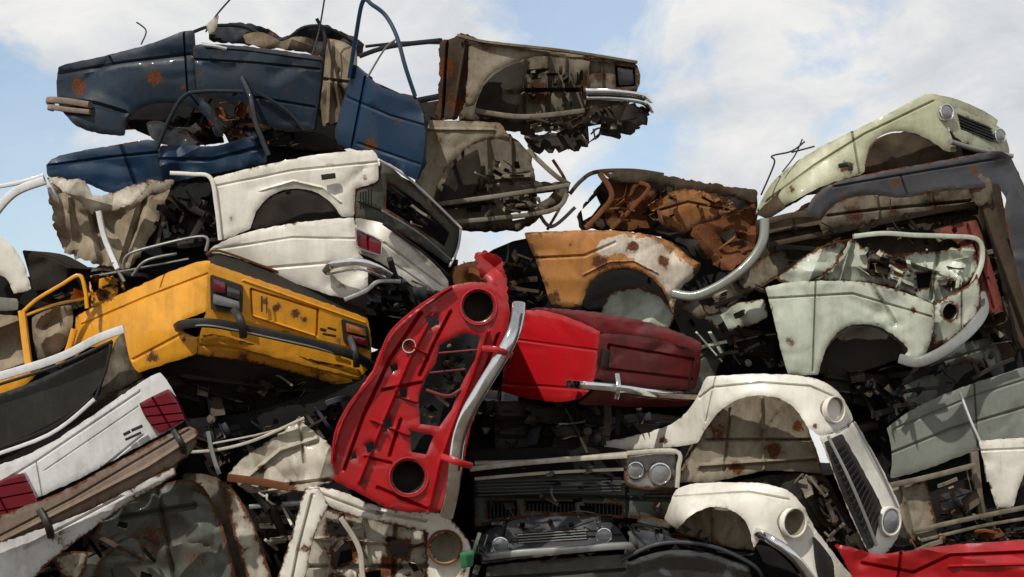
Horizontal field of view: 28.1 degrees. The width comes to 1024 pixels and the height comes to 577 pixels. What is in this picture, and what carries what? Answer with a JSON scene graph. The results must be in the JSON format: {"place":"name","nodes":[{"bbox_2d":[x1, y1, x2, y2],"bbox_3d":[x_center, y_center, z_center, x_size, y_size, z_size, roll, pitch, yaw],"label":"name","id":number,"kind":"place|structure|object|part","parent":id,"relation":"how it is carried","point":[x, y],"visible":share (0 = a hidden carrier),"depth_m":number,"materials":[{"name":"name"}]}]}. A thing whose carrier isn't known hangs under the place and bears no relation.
{"place":"outdoors","nodes":[
{"label":"outdoors","id":0,"kind":"place"},
{"bbox_2d":[0,0,1023,462],"label":"sky","id":1,"kind":"structure","parent":0,"point":[732,85],"materials":[{"name":"blue"}]},
{"label":"ground","id":2,"kind":"structure","parent":0,"visible":0},
{"bbox_2d":[36,566,60,576],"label":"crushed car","id":3,"kind":"object","parent":2,"relation":"on","point":[49,571],"visible":0.05,"depth_m":14.62,"materials":[{"name":"black metal"}]},
{"bbox_2d":[0,325,197,576],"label":"wrecked car","id":4,"kind":"object","parent":3,"relation":"on","point":[77,461],"visible":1,"depth_m":13.00,"materials":[{"name":"white paint"}]},
{"bbox_3d":[-3.035,0.747,13.053,0.935,0.801,0.050,0,-6,3],"label":"rear window","id":5,"kind":"part","parent":4,"relation":"part of","materials":[{"name":"black glass"}]},
{"bbox_2d":[48,521,159,576],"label":"wrecked car","id":6,"kind":"object","parent":3,"relation":"on","point":[78,563],"visible":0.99,"depth_m":13.23,"materials":[{"name":"beige paint"}]},
{"bbox_2d":[44,356,190,567],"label":"crushed car","id":7,"kind":"object","parent":3,"relation":"on","point":[81,543],"visible":0.01,"depth_m":15.18,"materials":[{"name":"metal"}]},
{"bbox_2d":[89,265,205,355],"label":"crushed car","id":8,"kind":"object","parent":7,"relation":"on","point":[194,332],"depth_m":15.69,"materials":[{"name":"grey paint"}]},
{"bbox_2d":[170,186,445,266],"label":"crushed car","id":9,"kind":"object","parent":8,"relation":"on","point":[438,261],"depth_m":15.89,"materials":[{"name":"brown metal"}]},
{"bbox_2d":[87,370,370,576],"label":"wrecked car","id":10,"kind":"object","parent":3,"relation":"on","point":[227,504],"visible":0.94,"depth_m":13.47,"materials":[{"name":"beige paint"}]},
{"bbox_2d":[0,235,374,422],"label":"wrecked car","id":11,"kind":"object","parent":10,"relation":"on","point":[267,337],"visible":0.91,"depth_m":13.79,"materials":[{"name":"yellow paint"}]},
{"bbox_2d":[0,174,90,315],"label":"wrecked car","id":12,"kind":"object","parent":11,"relation":"on","point":[20,289],"visible":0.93,"depth_m":14.29,"materials":[{"name":"white paint"}]},
{"bbox_2d":[47,150,461,275],"bbox_3d":[-1.796,-0.453,14.774,2.894,0.844,1.747,0,-6,0],"label":"wrecked car","id":13,"kind":"object","parent":11,"relation":"on","point":[108,229],"visible":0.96,"depth_m":14.17,"materials":[{"name":"white paint"}]},
{"bbox_3d":[-2.158,-0.568,13.984,0.365,0.475,0.086,1,-6,-8],"label":"window frame","id":14,"kind":"part","parent":13,"relation":"part of","materials":[{"name":"white paint"}]},
{"bbox_2d":[46,75,576,231],"bbox_3d":[-1.395,-0.893,14.995,3.706,1.036,1.834,0,-6,0],"label":"wrecked car","id":15,"kind":"object","parent":13,"relation":"on","point":[477,176],"visible":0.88,"depth_m":14.32,"materials":[{"name":"blue paint"}]},
{"bbox_3d":[-2.162,-1.171,14.139,0.613,0.416,0.066,0,-6,4],"label":"window frame","id":16,"kind":"part","parent":15,"relation":"part of","materials":[{"name":"blue paint"}]},
{"bbox_3d":[-1.788,-1.197,14.184,0.296,0.600,0.090,-4,-7,33],"label":"window frame","id":17,"kind":"part","parent":15,"relation":"part of","materials":[{"name":"blue paint"}]},
{"bbox_3d":[-1.620,-1.242,14.298,0.356,0.288,0.035,1,-6,-5],"label":"window frame","id":18,"kind":"part","parent":15,"relation":"part of","materials":[{"name":"blue paint"}]},
{"bbox_2d":[46,0,653,179],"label":"wrecked car","id":19,"kind":"object","parent":15,"relation":"on","point":[329,94],"visible":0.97,"depth_m":14.42,"materials":[{"name":"blue paint"}]},
{"bbox_3d":[-1.783,-1.414,14.352,0.911,0.602,0.098,0,-6,0],"label":"rear door","id":20,"kind":"part","parent":19,"relation":"part of","materials":[{"name":"blue paint"}]},
{"bbox_3d":[-0.901,-1.149,14.153,0.743,0.838,0.127,-3,-7,27],"label":"front door","id":21,"kind":"part","parent":19,"relation":"part of","materials":[{"name":"blue paint"}]},
{"bbox_3d":[-0.918,-1.657,14.110,0.559,0.716,0.133,-3,-7,26],"label":"window frame","id":22,"kind":"part","parent":19,"relation":"part of","materials":[{"name":"blue paint"}]},
{"bbox_2d":[210,218,448,318],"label":"wrecked car","id":23,"kind":"object","parent":11,"relation":"on","point":[375,268],"visible":0.94,"depth_m":13.85,"materials":[{"name":"white paint"}]},
{"bbox_3d":[-1.581,1.597,13.511,0.156,0.325,0.283,-2,-6,20],"label":"crushed door","id":24,"kind":"part","parent":10,"relation":"part of","materials":[{"name":"black metal"}]},
{"bbox_2d":[330,251,525,518],"bbox_3d":[-0.524,0.645,13.256,1.218,1.686,1.731,0,-6,0],"label":"wrecked car","id":25,"kind":"object","parent":10,"relation":"on","point":[402,431],"visible":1,"depth_m":12.80,"materials":[{"name":"red paint"}]},
{"bbox_2d":[777,550,802,576],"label":"crushed car","id":26,"kind":"object","parent":2,"relation":"on","point":[792,565],"visible":0.01,"depth_m":14.57,"materials":[{"name":"black paint"}]},
{"bbox_2d":[466,516,759,576],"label":"wrecked car","id":27,"kind":"object","parent":26,"relation":"on","point":[600,546],"visible":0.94,"depth_m":13.46,"materials":[{"name":"metal"}]},
{"bbox_2d":[469,441,681,535],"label":"wrecked car","id":28,"kind":"object","parent":27,"relation":"on","point":[625,486],"visible":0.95,"depth_m":13.76,"materials":[{"name":"beige paint"}]},
{"bbox_2d":[485,307,701,454],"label":"wrecked car","id":29,"kind":"object","parent":28,"relation":"on","point":[573,377],"visible":0.91,"depth_m":13.90,"materials":[{"name":"red paint"}]},
{"bbox_3d":[0.087,0.911,14.048,0.469,0.266,0.070,4,-7,-35],"label":"crushed door","id":30,"kind":"part","parent":29,"relation":"part of","materials":[{"name":"black metal"}]},
{"bbox_2d":[601,218,790,393],"bbox_3d":[1.127,0.208,14.803,1.716,1.212,1.776,0,-6,0],"label":"wrecked car","id":31,"kind":"object","parent":29,"relation":"on","point":[725,318],"visible":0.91,"depth_m":14.29,"materials":[{"name":"green paint"}]},
{"bbox_2d":[452,159,757,312],"bbox_3d":[0.678,-0.311,14.945,2.193,1.153,1.783,0,-6,0],"label":"wrecked car","id":32,"kind":"object","parent":31,"relation":"on","point":[691,223],"visible":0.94,"depth_m":14.38,"materials":[{"name":"orange paint"}]},
{"bbox_3d":[1.559,0.188,14.222,0.438,0.228,0.077,-1,-6,7],"label":"door panel","id":33,"kind":"part","parent":31,"relation":"part of","materials":[{"name":"white paint"}]},
{"bbox_3d":[1.699,0.382,14.261,0.410,0.204,0.056,4,-7,-33],"label":"crushed door","id":34,"kind":"part","parent":31,"relation":"part of","materials":[{"name":"black metal"}]},
{"bbox_2d":[620,514,763,576],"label":"wrecked car","id":35,"kind":"object","parent":27,"relation":"on","point":[646,533],"visible":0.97,"depth_m":13.40,"materials":[{"name":"black metal"}]},
{"bbox_3d":[0.963,1.614,13.562,0.381,0.233,0.062,4,-7,-34],"label":"crushed door","id":36,"kind":"part","parent":35,"relation":"part of","materials":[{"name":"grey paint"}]},
{"bbox_2d":[665,482,851,576],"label":"wrecked car","id":37,"kind":"object","parent":26,"relation":"on","point":[764,521],"visible":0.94,"depth_m":13.20,"materials":[{"name":"white paint"}]},
{"bbox_2d":[832,528,1023,576],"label":"wrecked car","id":38,"kind":"object","parent":26,"relation":"on","point":[944,556],"visible":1,"depth_m":13.11,"materials":[{"name":"red paint"}]},
{"bbox_2d":[538,374,901,553],"bbox_3d":[1.267,1.255,14.177,2.626,1.225,2.108,0,-6,0],"label":"wrecked car","id":39,"kind":"object","parent":38,"relation":"on","point":[749,428],"visible":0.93,"depth_m":13.61,"materials":[{"name":"white paint"}]},
{"bbox_2d":[366,259,518,387],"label":"crushed car","id":40,"kind":"object","parent":39,"relation":"on","point":[380,327],"visible":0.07,"depth_m":14.92,"materials":[{"name":"grey paint"}]},
{"bbox_3d":[-0.584,0.090,14.533,0.661,0.508,0.071,2,-6,-21],"label":"crushed door","id":41,"kind":"part","parent":40,"relation":"part of","materials":[{"name":"metal"}]},
{"bbox_3d":[1.978,1.491,13.610,0.128,0.294,0.319,-4,-7,35],"label":"crushed door","id":42,"kind":"part","parent":39,"relation":"part of","materials":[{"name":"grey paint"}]},
{"bbox_2d":[886,438,1023,544],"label":"wrecked car","id":43,"kind":"object","parent":38,"relation":"on","point":[951,499],"visible":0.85,"depth_m":13.79,"materials":[{"name":"white paint"}]},
{"bbox_2d":[824,337,1023,482],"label":"wrecked car","id":44,"kind":"object","parent":43,"relation":"on","point":[964,398],"visible":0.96,"depth_m":14.00,"materials":[{"name":"grey paint"}]},
{"bbox_2d":[755,151,1023,360],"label":"wrecked car","id":45,"kind":"object","parent":44,"relation":"on","point":[961,195],"visible":0.79,"depth_m":14.14,"materials":[{"name":"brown metal"}]},
{"bbox_2d":[756,94,1013,217],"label":"wrecked car","id":46,"kind":"object","parent":45,"relation":"on","point":[924,123],"visible":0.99,"depth_m":14.71,"materials":[{"name":"green paint"}]},
{"bbox_3d":[3.167,0.882,14.008,1.199,0.829,0.072,0,-6,2],"label":"door panel","id":47,"kind":"part","parent":44,"relation":"part of","materials":[{"name":"grey paint"}]},
{"bbox_3d":[3.140,1.005,13.886,0.225,0.612,0.070,2,-6,-18],"label":"window frame","id":48,"kind":"part","parent":44,"relation":"part of","materials":[{"name":"white paint"}]},
{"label":"crushed door","id":49,"kind":"part","parent":43,"relation":"part of","materials":[{"name":"metal"}]},
{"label":"crushed car","id":50,"kind":"object","parent":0,"visible":0},
{"bbox_2d":[278,487,488,576],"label":"wrecked car","id":51,"kind":"object","parent":50,"relation":"on","point":[336,533],"visible":1,"depth_m":13.12,"materials":[{"name":"beige paint"}]},
{"bbox_2d":[354,462,990,549],"bbox_3d":[1.331,1.846,15.703,5.644,1.239,1.620,0,-6,0],"label":"crushed car","id":52,"kind":"object","parent":50,"relation":"on","point":[463,519],"visible":0.02,"depth_m":15.40,"materials":[{"name":"metal"}]},
{"bbox_2d":[355,348,517,512],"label":"crushed car","id":53,"kind":"object","parent":52,"relation":"on","point":[482,428],"visible":0.1,"depth_m":14.55,"materials":[{"name":"metal"}]},
{"bbox_2d":[633,398,694,414],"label":"crushed car","id":54,"kind":"object","parent":52,"relation":"on","point":[682,410],"visible":0.02,"depth_m":15.62,"materials":[{"name":"metal"}]},
{"bbox_2d":[716,360,897,452],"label":"crushed car","id":55,"kind":"object","parent":52,"relation":"on","point":[867,424],"visible":0.05,"depth_m":14.58,"materials":[{"name":"metal"}]},
{"bbox_2d":[767,252,934,353],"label":"crushed car","id":56,"kind":"object","parent":55,"relation":"on","point":[775,282],"depth_m":15.49,"materials":[{"name":"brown metal"}]},
{"bbox_2d":[765,231,988,374],"bbox_3d":[2.488,0.156,14.468,1.550,0.993,1.587,0,-6,0],"label":"wrecked car","id":57,"kind":"object","parent":55,"relation":"on","point":[838,304],"visible":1,"depth_m":13.90,"materials":[{"name":"green paint"}]}
]}

